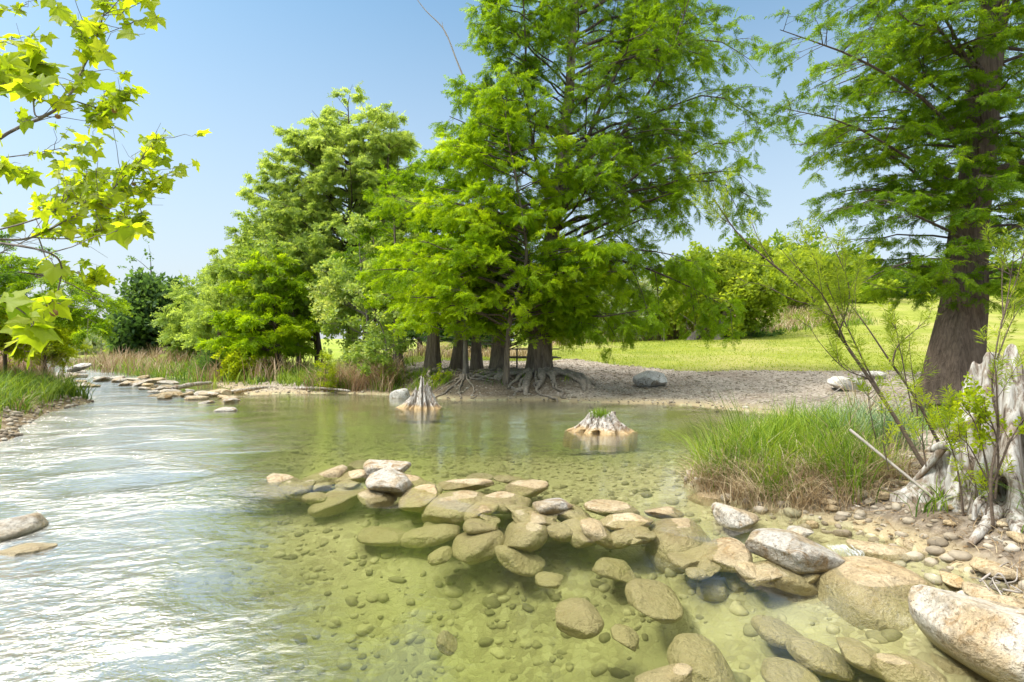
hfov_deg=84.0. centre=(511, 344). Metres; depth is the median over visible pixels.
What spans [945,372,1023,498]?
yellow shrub
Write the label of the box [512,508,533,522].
dam stone
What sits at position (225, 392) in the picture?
river rock
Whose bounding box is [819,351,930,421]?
dry grass
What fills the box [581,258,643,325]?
hillside tree
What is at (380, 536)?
river rock
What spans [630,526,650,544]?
river rock
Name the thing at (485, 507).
dam stone
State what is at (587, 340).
meadow grass
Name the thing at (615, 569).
river rock
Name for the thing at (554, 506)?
river rock
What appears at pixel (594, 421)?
grassy stump
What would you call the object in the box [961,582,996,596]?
river rock
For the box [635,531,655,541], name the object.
dam stone
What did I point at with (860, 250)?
hillside tree
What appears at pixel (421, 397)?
broken stump
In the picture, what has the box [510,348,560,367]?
picnic table
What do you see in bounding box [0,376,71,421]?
bank grass
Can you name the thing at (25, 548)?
river rock
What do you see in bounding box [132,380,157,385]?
river rock
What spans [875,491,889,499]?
cobble
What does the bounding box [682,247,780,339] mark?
mesquite tree
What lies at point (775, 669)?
river rock
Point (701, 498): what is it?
river rock
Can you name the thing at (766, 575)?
dam stone
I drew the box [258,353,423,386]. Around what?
bank grass
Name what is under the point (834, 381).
boulder
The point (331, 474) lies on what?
river rock
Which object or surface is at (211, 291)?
cypress tree
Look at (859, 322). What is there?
meadow grass
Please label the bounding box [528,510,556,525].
dam stone
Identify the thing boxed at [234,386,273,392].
driftwood log
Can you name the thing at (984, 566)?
river rock
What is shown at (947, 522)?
cobble
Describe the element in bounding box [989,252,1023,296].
hillside tree
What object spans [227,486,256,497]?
river rock
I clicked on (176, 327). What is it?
willow tree
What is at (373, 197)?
cypress tree
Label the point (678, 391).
dry sticks
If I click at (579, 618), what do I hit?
river rock
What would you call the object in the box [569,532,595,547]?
dam stone
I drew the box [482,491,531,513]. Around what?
river rock
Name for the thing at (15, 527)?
river rock
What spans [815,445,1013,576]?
fallen leaves
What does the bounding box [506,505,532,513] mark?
dam stone
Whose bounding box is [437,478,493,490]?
river rock
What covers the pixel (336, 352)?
hill
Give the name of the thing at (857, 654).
river rock
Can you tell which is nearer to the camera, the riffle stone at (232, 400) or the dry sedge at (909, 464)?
the dry sedge at (909, 464)
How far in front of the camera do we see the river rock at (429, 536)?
5.14 m
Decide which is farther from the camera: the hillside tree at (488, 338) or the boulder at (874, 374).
the hillside tree at (488, 338)
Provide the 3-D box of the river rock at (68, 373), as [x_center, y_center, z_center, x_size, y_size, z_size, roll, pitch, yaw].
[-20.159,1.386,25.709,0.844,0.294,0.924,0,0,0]
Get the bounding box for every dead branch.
[417,0,462,74]
[849,429,935,499]
[906,413,975,485]
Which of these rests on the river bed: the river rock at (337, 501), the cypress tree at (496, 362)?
the river rock at (337, 501)
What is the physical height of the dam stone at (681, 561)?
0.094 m
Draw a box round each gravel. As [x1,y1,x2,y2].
[213,358,945,418]
[670,438,1023,598]
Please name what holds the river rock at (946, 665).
on the river bed
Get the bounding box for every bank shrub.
[191,349,224,372]
[210,344,267,381]
[311,349,339,392]
[429,362,451,383]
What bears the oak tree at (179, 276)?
on the hill
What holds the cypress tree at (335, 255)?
on the gravel beach
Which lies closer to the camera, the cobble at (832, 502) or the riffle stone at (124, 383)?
the cobble at (832, 502)
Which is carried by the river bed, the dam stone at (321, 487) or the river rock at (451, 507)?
the river rock at (451, 507)
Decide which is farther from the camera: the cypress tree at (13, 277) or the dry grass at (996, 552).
the cypress tree at (13, 277)
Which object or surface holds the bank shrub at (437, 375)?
on the gravel beach
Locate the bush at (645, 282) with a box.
[596,274,662,340]
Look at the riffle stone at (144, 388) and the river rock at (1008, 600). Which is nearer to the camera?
the river rock at (1008, 600)
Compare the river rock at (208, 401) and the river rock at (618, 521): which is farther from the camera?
the river rock at (208, 401)
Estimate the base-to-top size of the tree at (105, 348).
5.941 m
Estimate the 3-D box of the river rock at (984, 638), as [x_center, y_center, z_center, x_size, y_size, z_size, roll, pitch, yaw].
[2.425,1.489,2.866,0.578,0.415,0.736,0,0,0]
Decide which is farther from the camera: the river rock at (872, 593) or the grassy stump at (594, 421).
the grassy stump at (594, 421)
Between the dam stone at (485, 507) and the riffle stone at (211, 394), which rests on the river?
the riffle stone at (211, 394)
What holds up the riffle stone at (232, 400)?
on the river
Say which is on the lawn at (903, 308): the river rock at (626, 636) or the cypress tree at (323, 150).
the cypress tree at (323, 150)
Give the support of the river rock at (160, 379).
on the river
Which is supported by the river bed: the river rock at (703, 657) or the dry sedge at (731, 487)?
the river rock at (703, 657)
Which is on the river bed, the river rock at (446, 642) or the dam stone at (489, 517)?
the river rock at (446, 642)
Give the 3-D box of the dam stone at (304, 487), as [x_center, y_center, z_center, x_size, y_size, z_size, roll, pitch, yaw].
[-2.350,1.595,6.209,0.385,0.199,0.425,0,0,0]
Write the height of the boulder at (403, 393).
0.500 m
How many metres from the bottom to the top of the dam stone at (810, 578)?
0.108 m
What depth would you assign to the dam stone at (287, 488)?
6.07 m
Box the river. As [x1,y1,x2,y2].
[0,356,785,681]
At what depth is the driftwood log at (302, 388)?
17.76 m
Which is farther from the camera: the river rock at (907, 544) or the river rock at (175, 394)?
the river rock at (175, 394)
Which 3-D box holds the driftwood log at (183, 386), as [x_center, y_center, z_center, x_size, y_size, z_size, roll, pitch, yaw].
[-10.945,1.385,19.531,0.200,0.206,2.872,0,0,-6]
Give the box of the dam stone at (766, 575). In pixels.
[745,568,781,586]
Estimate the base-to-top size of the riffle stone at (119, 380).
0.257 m
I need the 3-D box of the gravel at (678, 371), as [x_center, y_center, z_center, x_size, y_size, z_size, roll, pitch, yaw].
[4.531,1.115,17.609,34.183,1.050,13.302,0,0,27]
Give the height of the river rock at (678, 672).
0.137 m
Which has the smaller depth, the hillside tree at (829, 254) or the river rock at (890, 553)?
the river rock at (890, 553)
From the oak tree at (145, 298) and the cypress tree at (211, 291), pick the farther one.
the oak tree at (145, 298)
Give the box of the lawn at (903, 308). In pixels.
[314,295,1023,376]
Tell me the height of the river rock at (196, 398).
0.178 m
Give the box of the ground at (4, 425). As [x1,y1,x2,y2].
[0,396,89,441]
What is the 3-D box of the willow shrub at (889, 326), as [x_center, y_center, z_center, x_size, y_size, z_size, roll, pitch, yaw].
[3.841,0.172,5.696,0.938,2.015,0.835,0,0,30]
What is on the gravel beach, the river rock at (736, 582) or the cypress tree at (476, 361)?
the cypress tree at (476, 361)
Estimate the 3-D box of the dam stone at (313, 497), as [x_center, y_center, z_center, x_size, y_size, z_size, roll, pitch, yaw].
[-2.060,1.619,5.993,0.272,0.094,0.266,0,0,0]
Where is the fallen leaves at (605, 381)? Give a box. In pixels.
[399,366,711,394]
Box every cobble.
[805,520,818,528]
[822,498,838,505]
[825,505,838,511]
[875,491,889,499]
[900,480,909,485]
[942,520,956,525]
[996,520,1008,526]
[1006,531,1023,543]
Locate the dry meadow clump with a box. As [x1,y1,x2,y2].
[632,324,706,339]
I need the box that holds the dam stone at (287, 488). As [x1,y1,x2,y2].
[279,480,310,501]
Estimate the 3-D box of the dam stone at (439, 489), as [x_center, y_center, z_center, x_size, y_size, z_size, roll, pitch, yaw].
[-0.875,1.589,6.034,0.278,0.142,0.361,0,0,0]
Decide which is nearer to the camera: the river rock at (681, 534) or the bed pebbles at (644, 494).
the river rock at (681, 534)
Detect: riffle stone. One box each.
[93,376,109,381]
[112,377,127,382]
[118,382,132,385]
[137,375,149,378]
[138,387,150,389]
[142,383,153,386]
[157,393,172,398]
[180,391,193,396]
[207,392,215,396]
[223,398,240,402]
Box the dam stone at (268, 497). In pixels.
[255,484,291,504]
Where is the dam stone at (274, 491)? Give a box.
[250,486,285,503]
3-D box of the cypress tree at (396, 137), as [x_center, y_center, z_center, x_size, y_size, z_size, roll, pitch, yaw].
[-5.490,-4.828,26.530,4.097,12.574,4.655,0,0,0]
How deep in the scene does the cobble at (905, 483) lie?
5.02 m
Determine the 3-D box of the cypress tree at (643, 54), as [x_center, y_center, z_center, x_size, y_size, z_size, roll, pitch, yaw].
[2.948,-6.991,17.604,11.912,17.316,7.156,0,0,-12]
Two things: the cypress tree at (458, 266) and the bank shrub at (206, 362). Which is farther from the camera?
the bank shrub at (206, 362)
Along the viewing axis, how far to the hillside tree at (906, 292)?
67.45 m
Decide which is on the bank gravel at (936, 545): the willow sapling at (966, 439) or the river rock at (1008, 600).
the river rock at (1008, 600)
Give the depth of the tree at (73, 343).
99.49 m
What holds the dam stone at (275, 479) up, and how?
on the dam stone at (304, 487)
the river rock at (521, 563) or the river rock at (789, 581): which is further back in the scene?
the river rock at (521, 563)
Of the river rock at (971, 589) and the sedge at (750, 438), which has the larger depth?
the sedge at (750, 438)
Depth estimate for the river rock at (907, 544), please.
4.22 m
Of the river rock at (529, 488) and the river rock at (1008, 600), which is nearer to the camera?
the river rock at (1008, 600)
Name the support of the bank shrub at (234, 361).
on the hill
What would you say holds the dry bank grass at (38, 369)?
on the ground at (4, 425)
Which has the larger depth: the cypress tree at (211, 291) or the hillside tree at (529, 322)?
the hillside tree at (529, 322)
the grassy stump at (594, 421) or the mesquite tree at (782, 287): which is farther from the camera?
the mesquite tree at (782, 287)
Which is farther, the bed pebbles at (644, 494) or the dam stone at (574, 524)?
the bed pebbles at (644, 494)
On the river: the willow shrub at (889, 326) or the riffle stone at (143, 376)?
the riffle stone at (143, 376)
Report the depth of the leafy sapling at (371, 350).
17.98 m
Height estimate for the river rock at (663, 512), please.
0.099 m
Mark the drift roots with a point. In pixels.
(992, 581)
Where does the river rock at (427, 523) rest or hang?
on the river bed
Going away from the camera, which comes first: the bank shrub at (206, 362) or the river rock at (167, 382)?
the river rock at (167, 382)
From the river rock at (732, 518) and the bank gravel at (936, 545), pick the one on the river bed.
the river rock at (732, 518)
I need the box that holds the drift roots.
[970,562,1022,594]
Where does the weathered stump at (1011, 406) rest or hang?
on the gravel beach
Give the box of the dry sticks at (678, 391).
[418,370,813,402]
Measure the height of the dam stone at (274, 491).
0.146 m
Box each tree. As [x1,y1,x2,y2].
[0,0,211,368]
[0,230,132,348]
[43,323,89,349]
[72,331,105,354]
[101,266,187,358]
[102,340,112,355]
[117,238,164,285]
[147,270,227,362]
[174,252,242,364]
[176,264,242,331]
[193,246,327,370]
[201,161,336,364]
[215,208,324,369]
[250,81,423,364]
[304,208,399,370]
[317,226,392,365]
[344,226,400,332]
[346,111,441,307]
[350,147,442,371]
[352,71,641,384]
[358,189,462,386]
[375,135,479,370]
[379,291,454,349]
[385,195,512,398]
[411,0,803,400]
[415,74,545,374]
[436,169,496,370]
[468,306,515,351]
[517,275,596,345]
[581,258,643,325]
[655,241,793,339]
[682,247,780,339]
[721,231,767,264]
[751,237,833,309]
[752,0,1023,407]
[767,228,855,259]
[786,245,861,302]
[821,252,905,303]
[822,243,879,272]
[884,270,939,297]
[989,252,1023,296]
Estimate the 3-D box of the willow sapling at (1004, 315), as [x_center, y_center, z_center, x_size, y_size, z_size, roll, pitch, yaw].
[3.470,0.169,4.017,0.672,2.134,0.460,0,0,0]
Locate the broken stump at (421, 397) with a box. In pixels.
[396,376,442,419]
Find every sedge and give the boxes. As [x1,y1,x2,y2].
[656,428,928,523]
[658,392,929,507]
[683,381,944,506]
[798,408,931,481]
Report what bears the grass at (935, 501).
on the gravel beach
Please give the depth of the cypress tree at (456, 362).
19.73 m
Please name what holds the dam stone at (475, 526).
on the river rock at (470, 549)
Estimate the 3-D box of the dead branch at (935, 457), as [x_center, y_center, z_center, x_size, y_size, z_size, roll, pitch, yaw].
[3.511,0.869,4.634,0.503,0.684,0.087,0,0,38]
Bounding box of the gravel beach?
[216,359,1023,600]
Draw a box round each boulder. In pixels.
[389,388,409,398]
[633,370,666,387]
[827,376,868,390]
[858,371,886,378]
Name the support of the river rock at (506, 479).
in the river
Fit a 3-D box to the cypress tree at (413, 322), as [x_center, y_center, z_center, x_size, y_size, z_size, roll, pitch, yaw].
[-1.878,-1.489,17.207,3.840,6.103,4.305,0,0,0]
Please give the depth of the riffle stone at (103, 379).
23.11 m
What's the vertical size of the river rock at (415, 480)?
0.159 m
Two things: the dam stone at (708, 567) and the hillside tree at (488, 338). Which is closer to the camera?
the dam stone at (708, 567)
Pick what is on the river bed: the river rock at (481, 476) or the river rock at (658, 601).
the river rock at (658, 601)
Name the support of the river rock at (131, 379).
on the river
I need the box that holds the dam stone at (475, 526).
[463,518,497,533]
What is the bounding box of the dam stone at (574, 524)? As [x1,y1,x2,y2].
[561,516,585,531]
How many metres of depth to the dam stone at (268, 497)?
5.94 m
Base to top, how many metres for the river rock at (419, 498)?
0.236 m
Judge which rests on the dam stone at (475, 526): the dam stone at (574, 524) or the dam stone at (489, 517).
the dam stone at (489, 517)
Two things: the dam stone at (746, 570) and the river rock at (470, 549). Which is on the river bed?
the river rock at (470, 549)
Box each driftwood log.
[171,381,212,389]
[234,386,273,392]
[294,387,349,390]
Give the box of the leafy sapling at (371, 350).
[343,280,414,377]
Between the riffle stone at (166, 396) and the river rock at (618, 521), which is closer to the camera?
the river rock at (618, 521)
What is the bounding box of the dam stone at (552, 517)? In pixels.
[545,514,557,521]
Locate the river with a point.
(110, 440)
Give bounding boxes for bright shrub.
[0,305,55,372]
[7,313,95,373]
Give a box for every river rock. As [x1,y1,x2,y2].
[0,512,48,541]
[0,542,57,555]
[55,372,77,376]
[66,363,91,372]
[75,374,87,377]
[125,378,140,380]
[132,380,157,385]
[147,377,165,381]
[154,392,182,396]
[156,380,178,383]
[184,396,208,399]
[198,400,214,403]
[214,407,236,411]
[216,388,231,394]
[222,396,239,400]
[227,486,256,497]
[252,479,306,486]
[301,465,349,485]
[307,486,364,517]
[334,469,367,484]
[347,460,366,470]
[356,526,405,546]
[357,488,397,507]
[363,459,410,476]
[365,468,414,496]
[398,484,437,512]
[400,523,459,547]
[406,474,426,485]
[421,490,492,528]
[423,521,436,526]
[427,546,452,565]
[436,630,456,655]
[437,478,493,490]
[452,529,504,564]
[466,473,493,479]
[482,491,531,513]
[493,475,523,483]
[495,545,544,576]
[503,520,548,552]
[504,479,548,497]
[532,498,572,513]
[535,571,562,588]
[547,521,572,541]
[555,598,603,638]
[557,503,590,521]
[580,518,613,548]
[583,499,639,516]
[592,557,635,582]
[599,513,653,529]
[610,624,638,651]
[625,578,683,623]
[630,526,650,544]
[634,663,692,681]
[644,506,684,518]
[644,517,711,573]
[667,633,735,681]
[686,491,721,505]
[696,577,727,601]
[701,537,752,572]
[712,502,758,531]
[722,572,762,592]
[745,528,844,574]
[750,615,803,648]
[753,560,817,596]
[760,657,819,681]
[785,636,854,680]
[786,526,813,537]
[814,556,935,631]
[836,637,880,678]
[846,539,911,562]
[870,653,947,681]
[903,539,926,557]
[908,584,1023,681]
[930,652,979,676]
[939,571,963,588]
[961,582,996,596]
[969,557,1021,578]
[975,594,1023,608]
[983,534,1003,542]
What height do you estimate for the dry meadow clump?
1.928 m
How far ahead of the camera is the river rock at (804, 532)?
4.49 m
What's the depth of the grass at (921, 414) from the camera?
9.57 m
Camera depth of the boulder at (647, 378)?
17.04 m
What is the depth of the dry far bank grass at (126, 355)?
29.29 m
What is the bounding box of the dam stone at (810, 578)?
[802,573,819,583]
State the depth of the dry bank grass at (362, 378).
17.91 m
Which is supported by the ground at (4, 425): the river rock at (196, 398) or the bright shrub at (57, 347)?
the bright shrub at (57, 347)
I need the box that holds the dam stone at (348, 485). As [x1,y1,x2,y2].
[334,480,361,489]
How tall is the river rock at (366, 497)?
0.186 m
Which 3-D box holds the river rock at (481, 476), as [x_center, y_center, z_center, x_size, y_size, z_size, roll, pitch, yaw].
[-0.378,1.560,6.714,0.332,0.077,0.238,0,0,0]
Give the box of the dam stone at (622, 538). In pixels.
[610,527,634,548]
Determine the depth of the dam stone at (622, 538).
4.64 m
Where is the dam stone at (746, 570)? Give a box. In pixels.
[734,561,774,586]
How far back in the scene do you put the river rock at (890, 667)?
2.77 m
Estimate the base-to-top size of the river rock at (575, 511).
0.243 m
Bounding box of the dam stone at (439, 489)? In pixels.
[436,486,442,493]
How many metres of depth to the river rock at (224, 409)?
12.82 m
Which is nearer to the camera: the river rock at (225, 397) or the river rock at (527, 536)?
the river rock at (527, 536)
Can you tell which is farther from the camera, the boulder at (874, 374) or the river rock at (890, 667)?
the boulder at (874, 374)
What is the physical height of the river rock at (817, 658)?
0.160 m
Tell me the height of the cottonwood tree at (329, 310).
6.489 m
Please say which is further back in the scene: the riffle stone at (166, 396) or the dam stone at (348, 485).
the riffle stone at (166, 396)
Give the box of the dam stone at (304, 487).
[289,480,315,496]
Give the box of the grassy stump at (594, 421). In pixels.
[562,407,637,451]
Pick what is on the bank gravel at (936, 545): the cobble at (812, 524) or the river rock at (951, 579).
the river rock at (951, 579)
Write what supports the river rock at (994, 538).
on the bank gravel at (936, 545)
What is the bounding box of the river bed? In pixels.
[0,374,1018,681]
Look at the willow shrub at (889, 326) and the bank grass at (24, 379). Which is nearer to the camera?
the willow shrub at (889, 326)
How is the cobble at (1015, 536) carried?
on the gravel beach
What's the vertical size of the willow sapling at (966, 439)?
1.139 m
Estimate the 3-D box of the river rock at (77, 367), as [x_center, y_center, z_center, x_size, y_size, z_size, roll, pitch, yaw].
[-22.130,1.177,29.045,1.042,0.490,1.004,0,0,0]
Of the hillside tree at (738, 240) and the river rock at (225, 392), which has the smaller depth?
the river rock at (225, 392)
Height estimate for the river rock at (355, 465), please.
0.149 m
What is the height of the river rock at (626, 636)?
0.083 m
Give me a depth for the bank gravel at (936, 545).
4.41 m
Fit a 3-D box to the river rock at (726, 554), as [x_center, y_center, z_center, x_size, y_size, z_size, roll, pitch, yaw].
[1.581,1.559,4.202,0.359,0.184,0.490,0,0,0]
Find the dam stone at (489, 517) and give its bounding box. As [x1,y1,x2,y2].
[480,514,499,523]
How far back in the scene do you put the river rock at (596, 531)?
4.66 m
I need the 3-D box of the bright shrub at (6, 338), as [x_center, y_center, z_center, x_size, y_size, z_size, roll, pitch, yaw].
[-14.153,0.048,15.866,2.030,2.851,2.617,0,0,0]
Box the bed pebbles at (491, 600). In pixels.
[2,477,1007,681]
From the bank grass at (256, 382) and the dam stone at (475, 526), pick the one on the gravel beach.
the bank grass at (256, 382)
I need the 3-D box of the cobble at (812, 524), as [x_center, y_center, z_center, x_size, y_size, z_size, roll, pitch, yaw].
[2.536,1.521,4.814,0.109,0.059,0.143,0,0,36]
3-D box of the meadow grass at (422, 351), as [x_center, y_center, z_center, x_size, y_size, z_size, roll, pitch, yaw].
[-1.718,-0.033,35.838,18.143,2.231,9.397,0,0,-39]
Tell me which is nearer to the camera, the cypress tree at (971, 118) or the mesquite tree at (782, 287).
the cypress tree at (971, 118)
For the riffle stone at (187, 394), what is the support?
on the river
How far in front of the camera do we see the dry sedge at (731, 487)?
5.26 m
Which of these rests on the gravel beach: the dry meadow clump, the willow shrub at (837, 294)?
the willow shrub at (837, 294)
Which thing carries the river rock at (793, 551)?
on the river bed
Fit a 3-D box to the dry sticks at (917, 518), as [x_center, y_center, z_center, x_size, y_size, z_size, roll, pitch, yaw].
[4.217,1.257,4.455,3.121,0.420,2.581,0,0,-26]
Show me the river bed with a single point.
(326, 650)
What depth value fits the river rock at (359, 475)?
6.50 m
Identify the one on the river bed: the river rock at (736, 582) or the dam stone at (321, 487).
the river rock at (736, 582)
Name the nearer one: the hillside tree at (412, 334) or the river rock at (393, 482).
the river rock at (393, 482)
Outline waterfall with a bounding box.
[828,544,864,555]
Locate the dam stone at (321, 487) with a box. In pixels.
[311,482,332,491]
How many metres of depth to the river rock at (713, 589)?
4.03 m
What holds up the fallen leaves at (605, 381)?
on the gravel beach
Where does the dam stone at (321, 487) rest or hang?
on the dam stone at (287, 488)
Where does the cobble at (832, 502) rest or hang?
on the gravel beach
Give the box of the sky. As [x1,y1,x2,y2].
[0,0,1023,339]
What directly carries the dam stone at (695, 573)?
on the dam stone at (708, 567)
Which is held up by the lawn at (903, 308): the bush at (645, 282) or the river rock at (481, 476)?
the bush at (645, 282)
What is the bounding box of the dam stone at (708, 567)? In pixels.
[684,546,721,578]
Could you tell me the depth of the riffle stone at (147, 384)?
20.29 m
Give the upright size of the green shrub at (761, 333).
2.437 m
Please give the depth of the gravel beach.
14.92 m
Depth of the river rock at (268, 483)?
6.39 m
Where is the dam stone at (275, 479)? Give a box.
[266,473,301,485]
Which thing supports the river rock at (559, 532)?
in the river
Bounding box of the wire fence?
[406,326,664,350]
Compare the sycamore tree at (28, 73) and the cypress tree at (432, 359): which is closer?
the sycamore tree at (28, 73)
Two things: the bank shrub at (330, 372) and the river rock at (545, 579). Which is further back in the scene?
the bank shrub at (330, 372)
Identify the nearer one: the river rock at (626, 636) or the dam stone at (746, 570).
the river rock at (626, 636)
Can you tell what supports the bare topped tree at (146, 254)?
on the hill
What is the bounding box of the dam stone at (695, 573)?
[685,567,705,579]
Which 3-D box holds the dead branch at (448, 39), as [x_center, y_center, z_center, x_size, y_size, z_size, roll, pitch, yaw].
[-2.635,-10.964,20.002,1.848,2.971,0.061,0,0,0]
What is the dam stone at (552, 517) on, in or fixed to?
on the dam stone at (521, 515)
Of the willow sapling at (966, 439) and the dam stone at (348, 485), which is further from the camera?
the dam stone at (348, 485)
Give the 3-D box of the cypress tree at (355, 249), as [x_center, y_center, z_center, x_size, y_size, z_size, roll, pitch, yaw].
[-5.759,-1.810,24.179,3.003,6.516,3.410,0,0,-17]
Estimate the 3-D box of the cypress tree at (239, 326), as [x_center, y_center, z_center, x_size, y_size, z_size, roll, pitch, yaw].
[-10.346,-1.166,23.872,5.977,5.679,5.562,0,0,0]
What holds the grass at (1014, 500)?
on the gravel beach
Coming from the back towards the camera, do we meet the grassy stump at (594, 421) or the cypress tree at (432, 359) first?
the cypress tree at (432, 359)
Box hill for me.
[1,329,695,382]
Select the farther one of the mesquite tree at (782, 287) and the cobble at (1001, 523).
the mesquite tree at (782, 287)
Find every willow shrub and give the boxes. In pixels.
[677,143,924,466]
[847,270,939,446]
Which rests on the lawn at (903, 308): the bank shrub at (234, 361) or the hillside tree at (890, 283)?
the hillside tree at (890, 283)
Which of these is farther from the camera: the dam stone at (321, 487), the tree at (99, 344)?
the tree at (99, 344)
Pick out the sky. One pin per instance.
(236, 70)
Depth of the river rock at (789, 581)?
3.79 m
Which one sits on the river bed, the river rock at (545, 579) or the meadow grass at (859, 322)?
the river rock at (545, 579)
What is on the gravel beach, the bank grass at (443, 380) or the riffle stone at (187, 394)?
the bank grass at (443, 380)
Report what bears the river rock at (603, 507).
in the river
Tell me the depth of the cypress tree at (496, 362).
18.50 m
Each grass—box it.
[0,349,92,382]
[0,362,102,415]
[0,371,59,413]
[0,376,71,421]
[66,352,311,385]
[68,346,331,382]
[211,371,310,385]
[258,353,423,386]
[291,352,411,393]
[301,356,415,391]
[360,340,571,362]
[370,364,455,393]
[469,367,573,385]
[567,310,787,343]
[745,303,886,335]
[759,385,938,451]
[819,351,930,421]
[866,474,969,516]
[875,397,957,430]
[934,497,1023,601]
[980,461,1023,532]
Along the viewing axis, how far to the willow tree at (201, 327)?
32.25 m
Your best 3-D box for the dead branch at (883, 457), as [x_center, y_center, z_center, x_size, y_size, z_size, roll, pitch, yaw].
[3.327,1.140,4.513,0.158,0.720,1.624,0,0,-8]
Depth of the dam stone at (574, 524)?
4.97 m
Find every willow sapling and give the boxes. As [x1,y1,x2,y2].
[877,377,1018,521]
[973,222,1023,523]
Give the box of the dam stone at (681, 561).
[667,552,699,571]
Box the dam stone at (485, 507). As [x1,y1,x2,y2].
[464,500,497,520]
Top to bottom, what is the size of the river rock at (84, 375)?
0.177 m
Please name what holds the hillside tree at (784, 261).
on the lawn at (903, 308)
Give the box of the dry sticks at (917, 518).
[849,489,1009,572]
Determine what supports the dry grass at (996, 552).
on the gravel beach
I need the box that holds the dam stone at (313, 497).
[301,492,326,503]
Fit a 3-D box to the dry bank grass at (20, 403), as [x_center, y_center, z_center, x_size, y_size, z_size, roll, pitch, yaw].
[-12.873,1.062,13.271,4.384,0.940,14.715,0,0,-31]
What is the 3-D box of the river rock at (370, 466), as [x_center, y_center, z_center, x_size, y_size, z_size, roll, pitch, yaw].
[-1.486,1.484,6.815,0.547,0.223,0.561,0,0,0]
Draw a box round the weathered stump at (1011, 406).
[889,344,1023,546]
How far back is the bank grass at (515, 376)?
16.38 m
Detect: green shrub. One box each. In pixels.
[634,260,687,330]
[724,322,786,337]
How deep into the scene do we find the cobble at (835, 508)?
4.91 m
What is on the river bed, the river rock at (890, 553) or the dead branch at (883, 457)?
the river rock at (890, 553)
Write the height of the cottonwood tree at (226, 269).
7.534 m
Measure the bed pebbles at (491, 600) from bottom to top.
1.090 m
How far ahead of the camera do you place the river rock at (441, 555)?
4.78 m
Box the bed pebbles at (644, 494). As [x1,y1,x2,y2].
[20,427,733,517]
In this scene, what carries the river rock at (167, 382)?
on the river
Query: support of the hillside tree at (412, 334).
on the hill
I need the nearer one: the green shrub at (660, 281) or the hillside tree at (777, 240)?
the green shrub at (660, 281)

